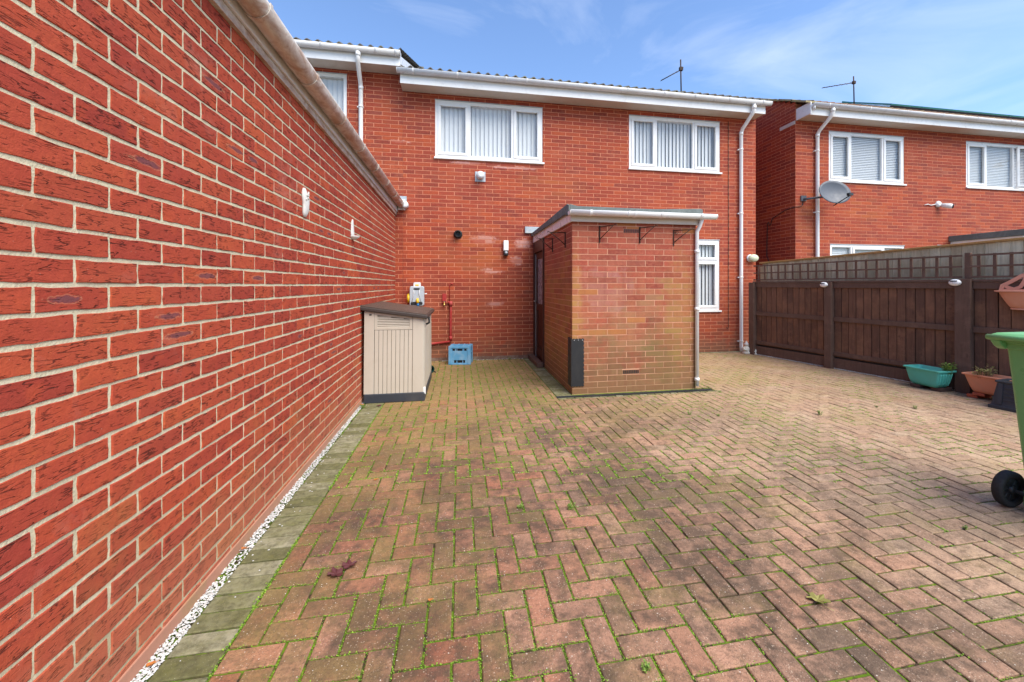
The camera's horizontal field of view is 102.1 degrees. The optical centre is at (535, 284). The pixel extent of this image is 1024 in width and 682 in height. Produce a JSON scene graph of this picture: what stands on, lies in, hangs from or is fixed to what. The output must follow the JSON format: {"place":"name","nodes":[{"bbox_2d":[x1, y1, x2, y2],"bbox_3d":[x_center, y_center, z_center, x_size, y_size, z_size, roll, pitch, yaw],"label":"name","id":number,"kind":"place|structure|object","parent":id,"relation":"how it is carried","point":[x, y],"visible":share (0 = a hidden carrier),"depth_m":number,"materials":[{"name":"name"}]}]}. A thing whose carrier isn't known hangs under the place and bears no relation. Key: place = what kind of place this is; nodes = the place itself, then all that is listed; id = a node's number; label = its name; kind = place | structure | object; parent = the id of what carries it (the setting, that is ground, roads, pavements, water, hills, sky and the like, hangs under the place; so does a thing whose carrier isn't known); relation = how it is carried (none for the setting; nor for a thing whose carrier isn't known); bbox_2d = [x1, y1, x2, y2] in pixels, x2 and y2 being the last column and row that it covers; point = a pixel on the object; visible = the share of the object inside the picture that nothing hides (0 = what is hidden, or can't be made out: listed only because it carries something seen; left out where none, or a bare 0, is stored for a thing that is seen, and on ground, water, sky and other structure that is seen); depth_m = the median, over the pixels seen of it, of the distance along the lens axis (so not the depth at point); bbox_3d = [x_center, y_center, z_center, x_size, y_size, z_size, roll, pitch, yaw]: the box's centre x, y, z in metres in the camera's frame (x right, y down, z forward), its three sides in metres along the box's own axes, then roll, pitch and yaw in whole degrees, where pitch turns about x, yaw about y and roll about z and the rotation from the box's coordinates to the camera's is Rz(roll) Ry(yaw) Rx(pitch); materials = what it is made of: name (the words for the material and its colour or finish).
{"place":"outdoors","nodes":[
{"label":"outdoors","id":0,"kind":"place"},
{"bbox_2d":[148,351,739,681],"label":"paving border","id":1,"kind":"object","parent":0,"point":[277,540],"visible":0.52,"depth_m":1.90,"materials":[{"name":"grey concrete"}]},
{"bbox_2d":[360,301,433,403],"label":"storage shed","id":2,"kind":"structure","parent":1,"relation":"on","point":[397,352],"depth_m":4.59,"materials":[{"name":"beige plastic"}]},
{"bbox_2d":[423,318,427,386],"bbox_3d":[-1.317,0.779,4.941,0.020,0.847,0.577,0,0,-10],"label":"door","id":3,"kind":"structure","parent":2,"relation":"in","point":[425,327],"depth_m":4.77,"materials":[{"name":"beige plastic"}]},
{"bbox_2d":[428,315,430,378],"bbox_3d":[-1.423,0.779,5.515,0.020,0.847,0.577,0,0,-10],"label":"door","id":4,"kind":"structure","parent":2,"relation":"in","point":[429,325],"depth_m":5.41,"materials":[{"name":"beige plastic"}]},
{"bbox_2d":[209,352,1023,681],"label":"block paving","id":5,"kind":"structure","parent":0,"point":[799,400],"depth_m":2.10,"materials":[{"name":"brown brick"}]},
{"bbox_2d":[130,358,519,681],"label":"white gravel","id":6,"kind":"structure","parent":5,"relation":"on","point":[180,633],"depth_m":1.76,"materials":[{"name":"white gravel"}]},
{"bbox_2d":[146,660,158,666],"bbox_3d":[-1.308,1.288,1.409,0.022,0.008,0.032,0,0,30],"label":"fallen leaf","id":7,"kind":"object","parent":6,"relation":"on","point":[150,663],"visible":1,"depth_m":1.41,"materials":[{"name":"orange plant"}]},
{"bbox_2d":[327,567,342,579],"bbox_3d":[-0.887,1.290,1.851,0.091,0.015,0.063,0,0,18],"label":"fallen leaf","id":8,"kind":"object","parent":5,"relation":"on","point":[335,572],"visible":1,"depth_m":1.86,"materials":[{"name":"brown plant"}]},
{"bbox_2d":[341,559,356,568],"bbox_3d":[-0.869,1.287,1.905,0.078,0.014,0.058,0,0,-5],"label":"fallen leaf","id":9,"kind":"object","parent":5,"relation":"on","point":[348,564],"visible":1,"depth_m":1.91,"materials":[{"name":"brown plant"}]},
{"bbox_2d":[448,344,472,364],"bbox_3d":[-1.249,1.146,6.866,0.362,0.308,0.278,0,0,-1],"label":"bottle crate","id":10,"kind":"object","parent":5,"relation":"on","point":[460,354],"visible":1,"depth_m":6.74,"materials":[{"name":"blue plastic"}]},
{"bbox_2d":[567,501,574,509],"bbox_3d":[0.200,1.286,2.401,0.058,0.056,0.043,0,0,-10],"label":"weed","id":11,"kind":"object","parent":5,"relation":"on","point":[570,506],"visible":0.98,"depth_m":2.39,"materials":[{"name":"green plant"}]},
{"bbox_2d":[138,359,1023,681],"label":"paving joints","id":12,"kind":"object","parent":5,"relation":"attached to","point":[586,575],"visible":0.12,"depth_m":1.80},
{"bbox_2d":[525,204,717,394],"bbox_3d":[1.019,0.152,6.205,1.979,2.375,2.696,0,0,-10],"label":"brick porch","id":13,"kind":"object","parent":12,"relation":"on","point":[621,300],"visible":1,"depth_m":5.08,"materials":[{"name":"red brick"}]},
{"bbox_2d":[533,239,544,366],"bbox_3d":[0.074,0.275,6.951,0.134,2.050,0.873,0,0,-10],"label":"door","id":14,"kind":"structure","parent":13,"relation":"in","point":[538,246],"depth_m":7.07,"materials":[{"name":"brown wood"}]},
{"bbox_2d":[537,237,552,251],"bbox_3d":[0.125,-0.574,5.894,0.239,0.207,0.014,0,0,-10],"label":"hanging basket bracket","id":15,"kind":"object","parent":13,"relation":"attached to","point":[546,244],"visible":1,"depth_m":5.90,"materials":[{"name":"black metal"}]},
{"bbox_2d":[547,231,565,247],"bbox_3d":[0.256,-0.574,5.186,0.239,0.207,0.014,0,0,-10],"label":"hanging basket bracket","id":16,"kind":"object","parent":13,"relation":"attached to","point":[564,243],"visible":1,"depth_m":5.20,"materials":[{"name":"black metal"}]},
{"bbox_2d":[568,337,583,386],"bbox_3d":[0.484,0.922,4.988,0.161,0.575,0.172,0,0,-10],"label":"corner guard","id":17,"kind":"object","parent":13,"relation":"attached to","point":[576,362],"visible":1,"depth_m":4.91,"materials":[{"name":"black plastic"}]},
{"bbox_2d":[599,224,616,242],"bbox_3d":[0.852,-0.614,4.891,0.239,0.207,0.014,0,0,42],"label":"hanging basket bracket","id":18,"kind":"object","parent":13,"relation":"attached to","point":[606,232],"visible":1,"depth_m":4.93,"materials":[{"name":"black metal"}]},
{"bbox_2d":[639,225,657,242],"bbox_3d":[1.359,-0.614,4.985,0.239,0.207,0.014,0,0,42],"label":"hanging basket bracket","id":19,"kind":"object","parent":13,"relation":"attached to","point":[640,238],"visible":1,"depth_m":5.05,"materials":[{"name":"black metal"}]},
{"bbox_2d":[673,228,693,245],"bbox_3d":[1.824,-0.594,5.106,0.239,0.207,0.014,0,0,20],"label":"hanging basket bracket","id":20,"kind":"object","parent":13,"relation":"attached to","point":[678,232],"visible":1,"depth_m":5.12,"materials":[{"name":"black metal"}]},
{"bbox_2d":[556,389,711,398],"bbox_3d":[1.210,1.311,4.954,1.980,0.038,0.062,0,0,-10],"label":"channel drain","id":21,"kind":"object","parent":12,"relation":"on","point":[635,393],"visible":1,"depth_m":4.93,"materials":[{"name":"black plastic"}]},
{"bbox_2d":[140,354,1023,681],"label":"moss","id":22,"kind":"object","parent":5,"relation":"on","point":[576,506],"visible":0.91,"depth_m":2.76,"materials":[{"name":"green plant"}]},
{"bbox_2d":[640,659,651,672],"bbox_3d":[0.372,1.294,1.395,0.038,0.041,0.036,0,0,-10],"label":"weed","id":23,"kind":"object","parent":5,"relation":"on","point":[646,667],"visible":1,"depth_m":1.39,"materials":[{"name":"green plant"}]},
{"bbox_2d":[742,341,749,353],"bbox_3d":[4.003,1.180,7.840,0.170,0.240,0.169,0,0,25],"label":"garden gnome","id":24,"kind":"object","parent":5,"relation":"on","point":[745,348],"visible":0.97,"depth_m":7.80,"materials":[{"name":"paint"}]},
{"bbox_2d":[806,592,833,610],"bbox_3d":[1.169,1.289,1.694,0.098,0.016,0.071,0,0,42],"label":"fallen leaf","id":25,"kind":"object","parent":5,"relation":"on","point":[819,598],"visible":1,"depth_m":1.70,"materials":[{"name":"yellow plant"}]},
{"bbox_2d":[756,354,992,397],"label":"fence gravel","id":26,"kind":"structure","parent":5,"relation":"on","point":[844,370],"depth_m":6.23,"materials":[{"name":"brown stone"}]},
{"bbox_2d":[910,383,928,387],"bbox_3d":[4.922,1.278,5.282,0.200,0.044,0.110,0,0,-14],"label":"brick","id":27,"kind":"object","parent":5,"relation":"on","point":[917,385],"visible":0.58,"depth_m":5.23,"materials":[{"name":"brown brick"}]},
{"bbox_2d":[903,364,956,387],"bbox_3d":[4.930,1.146,5.182,0.284,0.218,0.434,0,0,-10],"label":"trough planter","id":28,"kind":"object","parent":27,"relation":"on","point":[931,376],"visible":0.99,"depth_m":5.11,"materials":[{"name":"teal plastic"}]},
{"bbox_2d":[938,362,956,373],"bbox_3d":[5.004,1.007,5.009,0.186,0.156,0.148,0,0,-32],"label":"potted plant","id":29,"kind":"object","parent":28,"relation":"in","point":[945,366],"visible":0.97,"depth_m":5.00,"materials":[{"name":"green plant"}]},
{"bbox_2d":[931,387,951,391],"bbox_3d":[4.990,1.278,5.081,0.200,0.044,0.110,0,0,-16],"label":"brick","id":30,"kind":"object","parent":5,"relation":"on","point":[946,389],"visible":0.85,"depth_m":5.04,"materials":[{"name":"brown brick"}]},
{"bbox_2d":[967,393,991,398],"bbox_3d":[5.144,1.282,4.795,0.220,0.036,0.100,0,0,-12],"label":"brick","id":31,"kind":"object","parent":5,"relation":"on","point":[974,396],"visible":0.62,"depth_m":4.76,"materials":[{"name":"red brick"}]},
{"bbox_2d":[973,392,988,396],"bbox_3d":[5.142,1.246,4.753,0.220,0.034,0.100,0,0,-26],"label":"brick","id":32,"kind":"object","parent":31,"relation":"on","point":[980,394],"visible":0.51,"depth_m":4.70,"materials":[{"name":"red brick"}]},
{"bbox_2d":[961,371,1011,394],"bbox_3d":[5.154,1.124,4.634,0.254,0.208,0.494,0,0,-16],"label":"trough planter","id":33,"kind":"object","parent":32,"relation":"on","point":[985,384],"visible":0.58,"depth_m":4.67,"materials":[{"name":"plastic"}]},
{"bbox_2d":[972,363,997,377],"bbox_3d":[5.111,0.975,4.707,0.331,0.172,0.181,0,0,-10],"label":"potted plant","id":34,"kind":"object","parent":33,"relation":"on","point":[988,371],"visible":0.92,"depth_m":4.69,"materials":[{"name":"green plant"}]},
{"bbox_2d":[988,378,1015,412],"bbox_3d":[5.068,1.153,4.160,0.330,0.293,0.620,0,0,-19],"label":"box planter","id":35,"kind":"object","parent":5,"relation":"on","point":[1003,398],"visible":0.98,"depth_m":4.31,"materials":[{"name":"black plastic"}]},
{"bbox_2d":[985,332,1023,507],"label":"wheelie bin","id":36,"kind":"object","parent":5,"relation":"on","point":[1007,488],"visible":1,"depth_m":2.39,"materials":[{"name":"green plastic"}]},
{"bbox_2d":[268,0,1023,115],"label":"sky","id":37,"kind":"structure","parent":0,"point":[966,55],"materials":[{"name":"blue"}]},
{"bbox_2d":[756,98,1023,280],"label":"brick house","id":38,"kind":"structure","parent":0,"point":[894,170],"depth_m":8.82,"materials":[{"name":"red brick"}]},
{"bbox_2d":[766,207,793,260],"bbox_3d":[5.171,-1.020,8.749,0.014,1.136,0.788,0,0,-10],"label":"cable","id":39,"kind":"object","parent":38,"relation":"attached to","point":[767,229],"visible":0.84,"depth_m":9.07,"materials":[{"name":"black plastic"}]},
{"bbox_2d":[798,180,853,206],"bbox_3d":[5.672,-1.808,8.126,0.980,0.509,0.386,0,0,21],"label":"satellite dish","id":40,"kind":"object","parent":38,"relation":"attached to","point":[833,191],"visible":1,"depth_m":8.13,"materials":[{"name":"grey metal"}]},
{"bbox_2d":[822,76,855,103],"bbox_3d":[8.636,-5.570,11.765,1.105,0.841,0.156,0,0,-10],"label":"tv aerial","id":41,"kind":"object","parent":38,"relation":"attached to","point":[853,82],"visible":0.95,"depth_m":11.84,"materials":[{"name":"black metal"}]},
{"bbox_2d":[828,131,906,185],"bbox_3d":[6.907,-2.652,8.987,2.030,1.095,0.695,0,0,-10],"label":"window","id":42,"kind":"structure","parent":38,"relation":"in","point":[861,158],"depth_m":8.77,"materials":[{"name":"white plastic"}]},
{"bbox_2d":[830,244,904,255],"bbox_3d":[6.926,-0.335,8.991,2.010,1.070,0.695,0,0,-10],"label":"window","id":43,"kind":"structure","parent":38,"relation":"in","point":[835,249],"depth_m":8.67,"materials":[{"name":"white plastic"}]},
{"bbox_2d":[842,101,921,109],"bbox_3d":[10.164,-5.233,12.216,1.030,0.974,1.525,0,0,-10],"label":"solar panel","id":44,"kind":"object","parent":38,"relation":"attached to","point":[901,106],"visible":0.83,"depth_m":11.56,"materials":[{"name":"black glass"}]},
{"bbox_2d":[870,105,951,112],"bbox_3d":[11.197,-5.233,12.407,1.030,0.974,1.525,0,0,-10],"label":"solar panel","id":45,"kind":"object","parent":38,"relation":"attached to","point":[932,109],"visible":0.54,"depth_m":11.69,"materials":[{"name":"black glass"}]},
{"bbox_2d":[925,201,953,208],"bbox_3d":[8.700,-1.735,8.953,0.568,0.189,0.195,0,0,15],"label":"security camera","id":46,"kind":"object","parent":38,"relation":"attached to","point":[937,204],"visible":1,"depth_m":8.92,"materials":[{"name":"white plastic"}]},
{"bbox_2d":[951,109,980,115],"bbox_3d":[12.229,-5.233,12.598,1.030,0.974,1.525,0,0,-10],"label":"solar panel","id":47,"kind":"object","parent":38,"relation":"on","point":[965,112],"visible":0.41,"depth_m":11.87,"materials":[{"name":"black glass"}]},
{"bbox_2d":[949,229,1023,243],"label":"flat canopy","id":48,"kind":"object","parent":38,"relation":"attached to","point":[997,235],"visible":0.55,"depth_m":8.41,"materials":[{"name":"white plastic"}]},
{"bbox_2d":[980,112,1008,118],"bbox_3d":[13.262,-5.233,12.788,1.030,0.974,1.525,0,0,-10],"label":"solar panel","id":49,"kind":"object","parent":38,"relation":"on","point":[994,115],"visible":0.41,"depth_m":12.06,"materials":[{"name":"black glass"}]},
{"bbox_2d":[966,141,1023,190],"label":"window","id":50,"kind":"structure","parent":38,"relation":"in","point":[992,166],"depth_m":9.40,"materials":[{"name":"white plastic"}]},
{"bbox_2d":[1007,115,1023,119],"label":"solar panel","id":51,"kind":"object","parent":38,"relation":"attached to","point":[1015,117],"visible":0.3,"depth_m":12.21,"materials":[{"name":"black glass"}]},
{"bbox_3d":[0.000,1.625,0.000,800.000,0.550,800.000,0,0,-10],"label":"ground","id":52,"kind":"structure","parent":0,"visible":0},
{"bbox_2d":[0,0,408,681],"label":"brick wall","id":53,"kind":"structure","parent":52,"relation":"on","point":[188,290],"depth_m":1.47,"materials":[{"name":"red brick"}]},
{"bbox_2d":[302,188,309,216],"bbox_3d":[-1.595,-0.572,2.877,0.032,0.199,0.104,0,0,-10],"label":"wall plaque","id":54,"kind":"object","parent":53,"relation":"attached to","point":[305,203],"depth_m":2.85,"materials":[{"name":"white paint"}]},
{"bbox_2d":[351,219,359,239],"bbox_3d":[-1.812,-0.559,4.160,0.071,0.202,0.120,0,0,-10],"label":"wall sconce","id":55,"kind":"object","parent":53,"relation":"attached to","point":[354,237],"depth_m":4.12,"materials":[{"name":"white paint"}]},
{"bbox_2d":[293,37,423,303],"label":"brick house","id":56,"kind":"structure","parent":52,"relation":"on","point":[361,82],"depth_m":6.88,"materials":[{"name":"red brick"}]},
{"bbox_2d":[316,71,346,115],"bbox_3d":[-4.001,-2.982,6.712,1.780,1.005,0.122,0,0,-10],"label":"window","id":57,"kind":"structure","parent":56,"relation":"in","point":[336,83],"depth_m":6.84,"materials":[{"name":"white plastic"}]},
{"bbox_2d":[396,65,772,360],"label":"brick house","id":58,"kind":"structure","parent":52,"relation":"on","point":[491,163],"depth_m":7.37,"materials":[{"name":"red brick"}]},
{"bbox_2d":[407,282,426,305],"bbox_3d":[-1.984,0.153,6.902,0.316,0.399,0.204,0,0,-10],"label":"hose reel","id":59,"kind":"object","parent":58,"relation":"attached to","point":[415,296],"visible":0.94,"depth_m":6.85,"materials":[{"name":"grey plastic"}]},
{"bbox_2d":[431,283,452,344],"bbox_3d":[-1.749,0.499,7.034,0.660,1.082,0.060,0,0,-10],"label":"water pipe","id":60,"kind":"object","parent":58,"relation":"attached to","point":[450,318],"visible":0.92,"depth_m":7.07,"materials":[{"name":"red metal"}]},
{"bbox_2d":[442,294,445,306],"bbox_3d":[-1.563,0.258,7.051,0.070,0.217,0.097,0,0,-10],"label":"garden tap","id":61,"kind":"object","parent":58,"relation":"attached to","point":[443,298],"visible":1,"depth_m":7.08,"materials":[{"name":"red paint"}]},
{"bbox_2d":[434,99,544,164],"bbox_3d":[-0.861,-2.676,7.552,2.018,1.063,0.695,0,0,-10],"label":"window","id":62,"kind":"structure","parent":58,"relation":"in","point":[464,130],"depth_m":7.31,"materials":[{"name":"white plastic"}]},
{"bbox_2d":[503,240,508,255],"bbox_3d":[-0.525,-0.647,7.241,0.090,0.265,0.100,0,0,-10],"label":"security light","id":63,"kind":"object","parent":58,"relation":"attached to","point":[505,247],"visible":1,"depth_m":7.22,"materials":[{"name":"white plastic"}]},
{"bbox_2d":[661,59,683,90],"bbox_3d":[3.212,-4.820,9.746,0.571,1.041,0.156,0,0,-10],"label":"tv aerial","id":64,"kind":"object","parent":58,"relation":"attached to","point":[680,69],"visible":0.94,"depth_m":9.77,"materials":[{"name":"black metal"}]},
{"bbox_2d":[628,114,721,174],"bbox_3d":[2.609,-2.671,8.193,2.022,1.067,0.695,0,0,-10],"label":"window","id":65,"kind":"structure","parent":58,"relation":"in","point":[665,144],"depth_m":7.97,"materials":[{"name":"white plastic"}]},
{"bbox_2d":[699,239,721,311],"bbox_3d":[2.720,-0.182,8.214,1.775,1.445,0.695,0,0,-10],"label":"window","id":66,"kind":"structure","parent":58,"relation":"in","point":[709,248],"depth_m":8.08,"materials":[{"name":"white plastic"}]},
{"bbox_2d":[727,121,728,328],"bbox_3d":[3.748,-1.173,8.075,0.054,4.055,0.009,0,0,-10],"label":"cable","id":67,"kind":"object","parent":58,"relation":"attached to","point":[728,224],"visible":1,"depth_m":8.07,"materials":[{"name":"black plastic"}]},
{"bbox_2d":[746,254,758,261],"bbox_3d":[4.270,-0.530,8.118,0.218,0.150,0.122,0,0,-10],"label":"bulkhead lamp","id":68,"kind":"object","parent":58,"relation":"attached to","point":[752,258],"visible":1,"depth_m":8.08,"materials":[{"name":"white glass"}]},
{"bbox_2d":[749,252,1023,395],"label":"timber fence","id":69,"kind":"object","parent":52,"relation":"on","point":[887,328],"visible":0.88,"depth_m":5.77,"materials":[{"name":"brown wood"}]},
{"bbox_2d":[820,282,827,286],"bbox_3d":[4.511,-0.005,6.481,0.054,0.084,0.116,0,0,-22],"label":"fence light","id":70,"kind":"object","parent":69,"relation":"attached to","point":[823,284],"visible":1,"depth_m":6.46,"materials":[{"name":"white plastic"}]},
{"bbox_2d":[948,279,960,285],"bbox_3d":[5.089,-0.030,5.021,0.054,0.084,0.116,0,0,-22],"label":"fence light","id":71,"kind":"object","parent":69,"relation":"attached to","point":[954,282],"visible":1,"depth_m":5.00,"materials":[{"name":"white plastic"}]},
{"bbox_2d":[994,274,1023,309],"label":"wall planter","id":72,"kind":"object","parent":69,"relation":"attached to","point":[1013,297],"visible":1,"depth_m":4.55,"materials":[{"name":"plastic"}]},
{"bbox_2d":[759,237,1023,282],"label":"timber fence","id":73,"kind":"object","parent":52,"relation":"on","point":[1000,246],"visible":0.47,"depth_m":5.58,"materials":[{"name":"brown wood"}]}
]}

